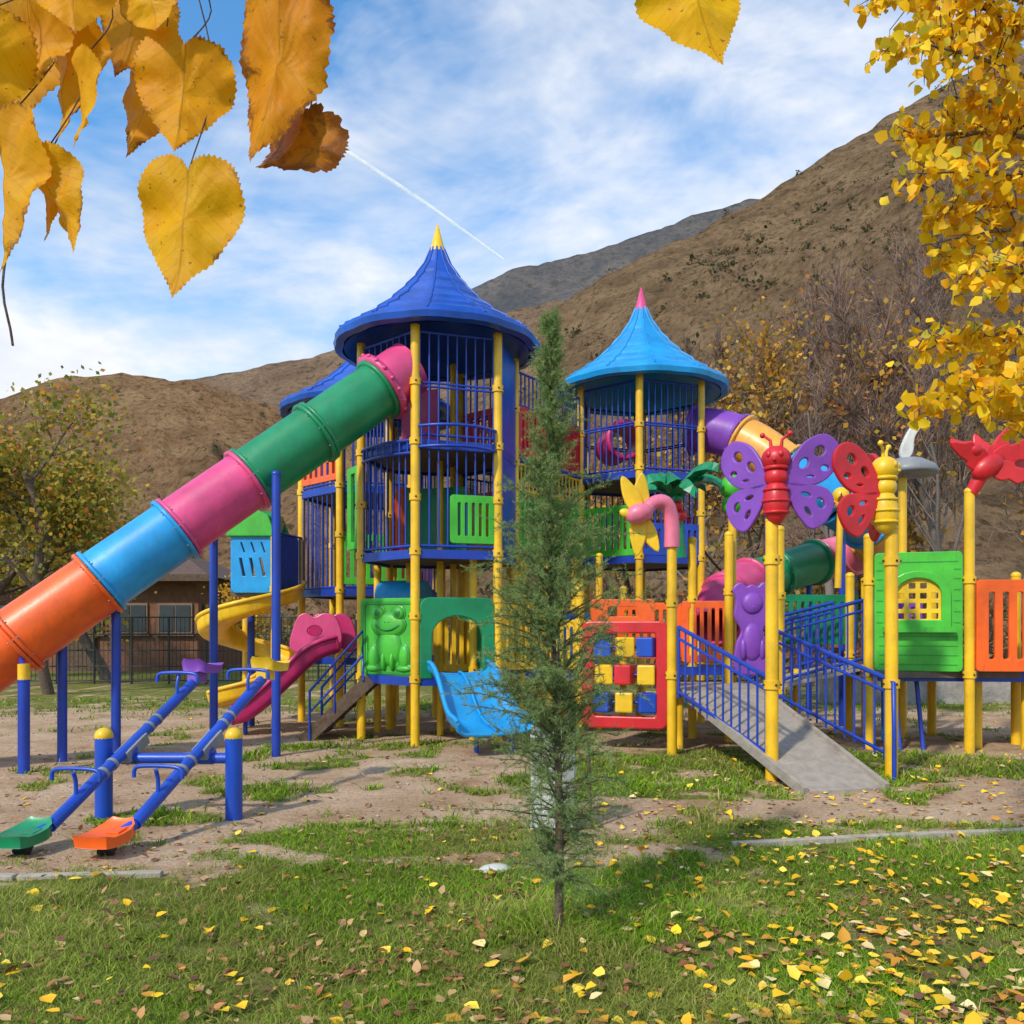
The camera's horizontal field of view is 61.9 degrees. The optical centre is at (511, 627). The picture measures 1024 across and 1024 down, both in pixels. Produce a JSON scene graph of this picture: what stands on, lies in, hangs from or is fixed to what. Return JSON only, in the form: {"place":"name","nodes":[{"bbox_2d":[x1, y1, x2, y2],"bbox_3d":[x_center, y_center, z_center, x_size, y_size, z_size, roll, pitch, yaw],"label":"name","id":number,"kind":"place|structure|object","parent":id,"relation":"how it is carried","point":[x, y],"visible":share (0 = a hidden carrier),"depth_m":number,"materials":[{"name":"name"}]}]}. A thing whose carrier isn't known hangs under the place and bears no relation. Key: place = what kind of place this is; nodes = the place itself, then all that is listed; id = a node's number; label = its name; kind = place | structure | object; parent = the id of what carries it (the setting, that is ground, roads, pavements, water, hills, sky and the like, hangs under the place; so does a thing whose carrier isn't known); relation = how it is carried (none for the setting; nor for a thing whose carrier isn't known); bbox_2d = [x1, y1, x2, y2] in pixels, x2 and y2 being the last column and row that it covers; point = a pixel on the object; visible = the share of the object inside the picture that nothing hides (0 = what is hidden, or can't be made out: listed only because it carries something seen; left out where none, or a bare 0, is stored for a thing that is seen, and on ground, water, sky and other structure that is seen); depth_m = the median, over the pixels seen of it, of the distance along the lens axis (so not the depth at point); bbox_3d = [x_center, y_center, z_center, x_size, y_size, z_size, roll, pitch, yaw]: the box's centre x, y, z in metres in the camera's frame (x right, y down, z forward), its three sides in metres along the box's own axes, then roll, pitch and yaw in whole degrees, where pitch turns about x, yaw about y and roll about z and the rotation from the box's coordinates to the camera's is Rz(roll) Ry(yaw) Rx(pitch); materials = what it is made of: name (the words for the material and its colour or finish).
{"place":"outdoors","nodes":[
{"label":"outdoors","id":0,"kind":"place"},
{"bbox_2d":[0,548,255,670],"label":"brick school building","id":1,"kind":"structure","parent":0,"point":[180,590],"depth_m":31.00,"materials":[{"name":"brick"},{"name":"dark tile"},{"name":"glass"}]},
{"bbox_2d":[0,372,449,656],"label":"hill","id":2,"kind":"structure","parent":0,"point":[187,430],"depth_m":97.74,"materials":[{"name":"soil"},{"name":"rock"}]},
{"bbox_2d":[279,361,449,726],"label":"playground tower","id":3,"kind":"structure","parent":0,"point":[337,591],"depth_m":14.24,"materials":[{"name":"blue metal"}]},
{"bbox_2d":[191,300,566,445],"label":"hill","id":4,"kind":"structure","parent":0,"point":[274,384],"depth_m":212.86,"materials":[{"name":"soil"},{"name":"rock"}]},
{"bbox_2d":[0,731,1007,862],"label":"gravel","id":5,"kind":"structure","parent":0,"point":[941,813],"depth_m":7.85,"materials":[{"name":"grey stone"}]},
{"bbox_2d":[0,812,1023,1023],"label":"lawn grass","id":6,"kind":"structure","parent":0,"point":[542,928],"depth_m":4.41,"materials":[{"name":"green plant"}]},
{"bbox_2d":[0,657,1023,1023],"bbox_3d":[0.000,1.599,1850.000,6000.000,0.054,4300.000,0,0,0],"label":"ground","id":7,"kind":"structure","parent":0,"point":[402,803],"depth_m":7.34,"materials":[{"name":"soil"}]},
{"bbox_2d":[0,450,31,601],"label":"autumn tree","id":8,"kind":"object","parent":7,"relation":"on","point":[3,541],"visible":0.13,"depth_m":26.42,"materials":[{"name":"green plant"}]},
{"bbox_2d":[0,361,144,694],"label":"autumn tree","id":9,"kind":"object","parent":7,"relation":"on","point":[67,528],"visible":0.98,"depth_m":20.77,"materials":[{"name":"green plant"}]},
{"bbox_2d":[0,435,153,645],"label":"autumn tree","id":10,"kind":"object","parent":7,"relation":"on","point":[7,579],"visible":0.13,"depth_m":24.24,"materials":[{"name":"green plant"}]},
{"bbox_2d":[0,870,162,880],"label":"kerb edging","id":11,"kind":"object","parent":7,"relation":"on","point":[38,876],"visible":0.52,"depth_m":5.44,"materials":[{"name":"concrete"}]},
{"bbox_2d":[8,445,156,682],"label":"autumn tree","id":12,"kind":"object","parent":7,"relation":"on","point":[84,640],"visible":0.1,"depth_m":24.10,"materials":[{"name":"green plant"}]},
{"bbox_2d":[0,658,222,854],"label":"seesaw","id":13,"kind":"object","parent":7,"relation":"on","point":[26,836],"visible":1,"depth_m":6.67,"materials":[{"name":"blue plastic"}]},
{"bbox_2d":[94,728,242,820],"bbox_3d":[-2.875,1.245,7.167,1.236,0.810,0.176,0,0,0],"label":"seesaw stand","id":14,"kind":"object","parent":7,"relation":"on","point":[231,758],"visible":0.87,"depth_m":7.10,"materials":[{"name":"blue metal"}]},
{"bbox_2d":[72,656,289,855],"bbox_3d":[-2.577,0.954,7.163,0.448,1.357,2.738,0,0,10],"label":"seesaw","id":15,"kind":"object","parent":7,"relation":"on","point":[108,837],"visible":1,"depth_m":6.59,"materials":[{"name":"blue plastic"}]},
{"bbox_2d":[0,360,399,773],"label":"tube slide","id":16,"kind":"object","parent":7,"relation":"on","point":[62,608],"visible":0.98,"depth_m":10.29,"materials":[{"name":"multicoloured plastic"}]},
{"bbox_2d":[357,343,427,418],"bbox_3d":[-1.637,-3.373,11.638,0.979,0.999,0.987,0,0,0],"label":"tube slide mouth","id":17,"kind":"object","parent":16,"relation":"attached to","point":[393,364],"visible":0.56,"depth_m":11.38},
{"bbox_2d":[202,566,284,674],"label":"autumn tree","id":18,"kind":"object","parent":7,"relation":"on","point":[229,598],"visible":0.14,"depth_m":28.54,"materials":[{"name":"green plant"}]},
{"bbox_2d":[194,580,305,725],"bbox_3d":[-4.250,0.414,13.899,1.732,2.373,1.729,0,0,0],"label":"spiral slide","id":19,"kind":"object","parent":7,"relation":"on","point":[231,634],"visible":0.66,"depth_m":13.44,"materials":[{"name":"yellow plastic"}]},
{"bbox_2d":[227,510,302,726],"bbox_3d":[-4.034,-0.100,13.887,1.007,3.500,1.056,0,0,0],"label":"slide hut","id":20,"kind":"object","parent":7,"relation":"on","point":[249,533],"visible":0.66,"depth_m":13.47,"materials":[{"name":"blue plastic"}]},
{"bbox_2d":[230,613,355,733],"bbox_3d":[-3.305,0.692,12.966,1.855,1.815,0.687,0,0,-11],"label":"magenta slide","id":21,"kind":"object","parent":7,"relation":"on","point":[316,638],"visible":0.86,"depth_m":12.81,"materials":[{"name":"plastic"}]},
{"bbox_2d":[256,611,349,653],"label":"hedge bushes","id":22,"kind":"object","parent":7,"relation":"on","point":[284,631],"visible":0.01,"depth_m":42.31,"materials":[{"name":"green plant"}]},
{"bbox_2d":[298,630,378,740],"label":"playground stairs","id":23,"kind":"structure","parent":7,"relation":"on","point":[334,713],"depth_m":12.03,"materials":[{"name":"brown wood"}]},
{"bbox_2d":[0,0,740,345],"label":"linden tree","id":24,"kind":"object","parent":7,"relation":"on","point":[178,94],"visible":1,"depth_m":1.01,"materials":[{"name":"yellow plant"}]},
{"bbox_2d":[333,225,539,745],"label":"playground tower","id":25,"kind":"structure","parent":7,"relation":"on","point":[439,318],"depth_m":12.17,"materials":[{"name":"yellow paint"}]},
{"bbox_2d":[361,598,410,675],"bbox_3d":[-1.730,0.150,11.958,0.936,1.116,0.160,0,0,23],"label":"frog panel","id":26,"kind":"object","parent":25,"relation":"on","point":[386,625],"visible":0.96,"depth_m":11.94,"materials":[{"name":"green plastic"}]},
{"bbox_2d":[420,597,494,678],"bbox_3d":[-0.808,0.145,11.825,1.050,1.100,0.470,0,0,-18],"label":"slide archway","id":27,"kind":"object","parent":25,"relation":"on","point":[434,611],"visible":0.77,"depth_m":11.59,"materials":[{"name":"green plastic"}]},
{"bbox_2d":[426,659,531,753],"bbox_3d":[-0.459,1.022,11.028,1.100,1.165,1.316,0,0,-26],"label":"wide slide","id":28,"kind":"object","parent":7,"relation":"on","point":[474,724],"visible":0.69,"depth_m":11.03,"materials":[{"name":"blue paint"}]},
{"bbox_2d":[479,863,511,873],"bbox_3d":[-0.110,1.580,5.580,0.215,0.060,0.156,0,0,-26],"label":"stone","id":29,"kind":"object","parent":7,"relation":"on","point":[500,866],"visible":0.66,"depth_m":5.54,"materials":[{"name":"white stone"}]},
{"bbox_2d":[0,712,1023,1023],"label":"fallen yellow leaves","id":30,"kind":"object","parent":7,"relation":"on","point":[946,998],"visible":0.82,"depth_m":4.14,"materials":[{"name":"yellow plant"}]},
{"bbox_2d":[0,711,1023,1023],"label":"fallen dry leaves","id":31,"kind":"object","parent":7,"relation":"on","point":[902,1017],"visible":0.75,"depth_m":4.18,"materials":[{"name":"plant"}]},
{"bbox_2d":[467,371,581,723],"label":"playground bridge","id":32,"kind":"structure","parent":7,"relation":"on","point":[572,436],"depth_m":13.76,"materials":[{"name":"blue paint"}]},
{"bbox_2d":[31,617,1021,683],"bbox_3d":[0.333,0.650,24.000,34.735,1.900,0.061,0,0,0],"label":"metal fence","id":33,"kind":"object","parent":7,"relation":"on","point":[131,650],"visible":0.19,"depth_m":23.99,"materials":[{"name":"metal"}]},
{"bbox_2d":[439,302,657,936],"bbox_3d":[0.264,-0.013,4.476,1.136,3.327,0.971,0,0,28],"label":"cedar sapling","id":34,"kind":"object","parent":7,"relation":"on","point":[557,688],"visible":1,"depth_m":4.39,"materials":[{"name":"green plant"}]},
{"bbox_2d":[374,553,736,739],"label":"playground platform","id":35,"kind":"structure","parent":7,"relation":"on","point":[394,588],"depth_m":12.58,"materials":[{"name":"yellow paint"}]},
{"bbox_2d":[530,725,591,833],"bbox_3d":[0.359,0.966,6.772,0.438,1.333,0.368,0,0,-35],"label":"tree guard","id":36,"kind":"object","parent":7,"relation":"on","point":[570,775],"visible":0.16,"depth_m":6.64,"materials":[{"name":"white plastic"}]},
{"bbox_2d":[574,578,654,743],"bbox_3d":[1.307,0.497,11.712,1.216,2.306,0.548,0,0,-22],"label":"orange rail panel","id":37,"kind":"object","parent":7,"relation":"on","point":[645,612],"visible":0.34,"depth_m":11.72,"materials":[{"name":"plastic"}]},
{"bbox_2d":[582,621,666,729],"bbox_3d":[1.474,0.620,11.150,1.130,1.400,0.248,0,0,16],"label":"tic tac toe panel","id":38,"kind":"object","parent":37,"relation":"attached to","point":[651,675],"visible":0.73,"depth_m":11.04,"materials":[{"name":"red plastic"}]},
{"bbox_2d":[557,288,728,722],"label":"playground tower","id":39,"kind":"structure","parent":7,"relation":"on","point":[641,367],"depth_m":14.25,"materials":[{"name":"yellow paint"}]},
{"bbox_2d":[573,417,720,616],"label":"orange leaf tree","id":40,"kind":"object","parent":7,"relation":"on","point":[617,578],"visible":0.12,"depth_m":31.48,"materials":[{"name":"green plant"}]},
{"bbox_2d":[619,473,679,755],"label":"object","id":41,"kind":"object","parent":7,"relation":"on","point":[641,505],"visible":0.97,"depth_m":10.60,"materials":[{"name":"yellow paint"}]},
{"bbox_2d":[645,462,721,738],"bbox_3d":[2.348,-0.320,12.106,1.231,3.939,1.274,0,0,0],"label":"palm tree sculpture","id":42,"kind":"object","parent":7,"relation":"on","point":[672,486],"visible":0.72,"depth_m":12.08,"materials":[{"name":"yellow paint"}]},
{"bbox_2d":[619,318,765,646],"bbox_3d":[8.191,-5.970,39.406,7.833,15.385,6.655,0,0,26],"label":"bare tree","id":43,"kind":"object","parent":7,"relation":"on","point":[717,343],"visible":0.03,"depth_m":37.74,"materials":[{"name":"grey plant"}]},
{"bbox_2d":[653,287,829,576],"bbox_3d":[8.426,-4.994,31.685,7.328,13.434,6.401,0,0,38],"label":"orange leaf tree","id":44,"kind":"object","parent":7,"relation":"on","point":[735,409],"visible":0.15,"depth_m":30.41,"materials":[{"name":"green plant"}]},
{"bbox_2d":[649,599,896,793],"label":"access ramp","id":45,"kind":"structure","parent":7,"relation":"on","point":[812,758],"depth_m":9.72,"materials":[{"name":"blue paint"}]},
{"bbox_2d":[732,582,764,674],"bbox_3d":[3.300,0.021,11.733,0.522,1.285,0.162,0,0,0],"label":"bear panel","id":46,"kind":"object","parent":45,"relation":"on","point":[749,612],"visible":0.83,"depth_m":11.70,"materials":[{"name":"purple plastic"}]},
{"bbox_2d":[721,430,838,781],"bbox_3d":[2.765,-0.190,8.906,1.226,3.679,0.457,0,0,24],"label":"butterfly sculpture","id":47,"kind":"object","parent":7,"relation":"on","point":[778,483],"visible":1,"depth_m":8.84,"materials":[{"name":"yellow paint"}]},
{"bbox_2d":[778,525,786,702],"bbox_3d":[3.401,0.177,10.849,0.162,2.946,0.159,0,0,43],"label":"ramp post","id":48,"kind":"object","parent":7,"relation":"on","point":[782,595],"visible":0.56,"depth_m":10.79,"materials":[{"name":"yellow paint"}]},
{"bbox_2d":[687,405,884,725],"bbox_3d":[4.848,-1.089,14.507,4.713,5.478,2.453,0,0,-25],"label":"tube slide","id":49,"kind":"object","parent":7,"relation":"on","point":[809,563],"visible":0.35,"depth_m":14.19,"materials":[{"name":"multicoloured plastic"}]},
{"bbox_2d":[626,297,949,594],"bbox_3d":[10.013,-4.326,29.619,12.008,12.098,7.826,0,0,0],"label":"orange leaf tree","id":50,"kind":"object","parent":7,"relation":"on","point":[760,551],"visible":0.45,"depth_m":28.61,"materials":[{"name":"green plant"}]},
{"bbox_2d":[720,475,856,741],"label":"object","id":51,"kind":"object","parent":7,"relation":"on","point":[728,490],"visible":0.57,"depth_m":12.13,"materials":[{"name":"yellow paint"}]},
{"bbox_2d":[590,583,1021,688],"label":"undergrowth bushes","id":52,"kind":"object","parent":7,"relation":"on","point":[922,596],"visible":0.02,"depth_m":26.29,"materials":[{"name":"brown plant"}]},
{"bbox_2d":[779,334,924,662],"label":"bare tree","id":53,"kind":"object","parent":7,"relation":"on","point":[805,425],"visible":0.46,"depth_m":27.06,"materials":[{"name":"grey plant"}]},
{"bbox_2d":[821,487,882,739],"bbox_3d":[5.224,-0.250,12.739,0.510,3.800,1.363,0,0,-24],"label":"flower sculpture","id":54,"kind":"object","parent":7,"relation":"on","point":[839,493],"visible":0.3,"depth_m":13.05,"materials":[{"name":"yellow plastic"}]},
{"bbox_2d":[774,271,938,599],"bbox_3d":[11.993,-5.457,30.146,6.345,14.367,6.072,0,0,28],"label":"bare tree","id":55,"kind":"object","parent":7,"relation":"on","point":[839,318],"visible":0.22,"depth_m":29.61,"materials":[{"name":"grey plant"}]},
{"bbox_2d":[788,480,941,658],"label":"orange leaf tree","id":56,"kind":"object","parent":7,"relation":"on","point":[909,541],"visible":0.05,"depth_m":31.05,"materials":[{"name":"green plant"}]},
{"bbox_2d":[832,440,901,777],"bbox_3d":[3.852,-0.150,9.065,0.536,3.599,1.112,0,0,40],"label":"butterfly sculpture","id":57,"kind":"object","parent":7,"relation":"on","point":[878,511],"visible":1,"depth_m":8.91,"materials":[{"name":"yellow paint"}]},
{"bbox_2d":[757,237,996,663],"bbox_3d":[13.030,-6.485,31.991,8.125,16.393,7.930,0,0,0],"label":"bare tree","id":58,"kind":"object","parent":7,"relation":"on","point":[906,294],"visible":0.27,"depth_m":31.80,"materials":[{"name":"grey plant"}]},
{"bbox_2d":[732,827,1023,846],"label":"kerb edging","id":59,"kind":"object","parent":7,"relation":"on","point":[833,839],"visible":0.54,"depth_m":6.38,"materials":[{"name":"concrete"}]},
{"bbox_2d":[793,155,1003,607],"bbox_3d":[16.477,-8.877,36.600,10.582,21.189,9.177,0,0,-35],"label":"bare tree","id":60,"kind":"object","parent":7,"relation":"on","point":[873,295],"visible":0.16,"depth_m":35.15,"materials":[{"name":"grey plant"}]},
{"bbox_2d":[785,488,1023,753],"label":"playhouse platform","id":61,"kind":"structure","parent":7,"relation":"on","point":[930,649],"depth_m":10.95,"materials":[{"name":"green plastic"}]},
{"bbox_2d":[949,428,1023,495],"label":"red bird sculpture","id":62,"kind":"object","parent":61,"relation":"on","point":[999,459],"visible":0.98,"depth_m":10.65,"materials":[{"name":"red plastic"}]},
{"bbox_2d":[804,304,1004,551],"bbox_3d":[12.694,-4.427,27.172,5.596,12.270,7.826,0,0,0],"label":"bare tree","id":63,"kind":"object","parent":7,"relation":"on","point":[933,538],"visible":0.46,"depth_m":25.86,"materials":[{"name":"grey plant"}]},
{"bbox_2d":[814,666,1010,703],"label":"stone wall","id":64,"kind":"structure","parent":7,"relation":"on","point":[953,692],"depth_m":17.80,"materials":[{"name":"concrete"}]},
{"bbox_2d":[895,417,939,732],"bbox_3d":[6.030,-0.770,13.000,0.880,4.841,0.880,0,0,0],"label":"mushroom sculpture","id":65,"kind":"object","parent":7,"relation":"on","point":[915,467],"visible":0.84,"depth_m":12.95,"materials":[{"name":"yellow paint"}]},
{"bbox_2d":[843,0,1023,449],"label":"yellow leaf tree","id":66,"kind":"object","parent":7,"relation":"on","point":[982,130],"visible":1,"depth_m":4.23,"materials":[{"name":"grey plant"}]},
{"bbox_2d":[956,213,1023,444],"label":"bare tree","id":67,"kind":"object","parent":7,"relation":"on","point":[1009,314],"visible":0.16,"depth_m":39.80,"materials":[{"name":"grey plant"}]},
{"bbox_2d":[975,438,1023,550],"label":"bare tree","id":68,"kind":"object","parent":7,"relation":"on","point":[1019,495],"visible":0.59,"depth_m":23.71,"materials":[{"name":"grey plant"}]},
{"bbox_2d":[988,298,1023,619],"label":"bare tree","id":69,"kind":"object","parent":7,"relation":"on","point":[1003,419],"visible":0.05,"depth_m":28.31,"materials":[{"name":"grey plant"}]},
{"bbox_2d":[0,695,1023,828],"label":"rough grass","id":70,"kind":"structure","parent":0,"point":[752,768],"depth_m":9.09,"materials":[{"name":"green plant"}]},
{"bbox_2d":[0,0,1023,398],"label":"sky","id":71,"kind":"structure","parent":0,"point":[534,132],"materials":[{"name":"blue"}]},
{"bbox_2d":[472,199,759,312],"bbox_3d":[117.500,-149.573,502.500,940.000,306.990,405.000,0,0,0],"label":"mountain","id":72,"kind":"structure","parent":0,"point":[564,279],"depth_m":588.82,"materials":[{"name":"grey stone"}]},
{"bbox_2d":[424,51,1023,658],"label":"hill","id":73,"kind":"structure","parent":0,"point":[828,209],"depth_m":132.03,"materials":[{"name":"bare brown soil"},{"name":"dry shrub foliage"}]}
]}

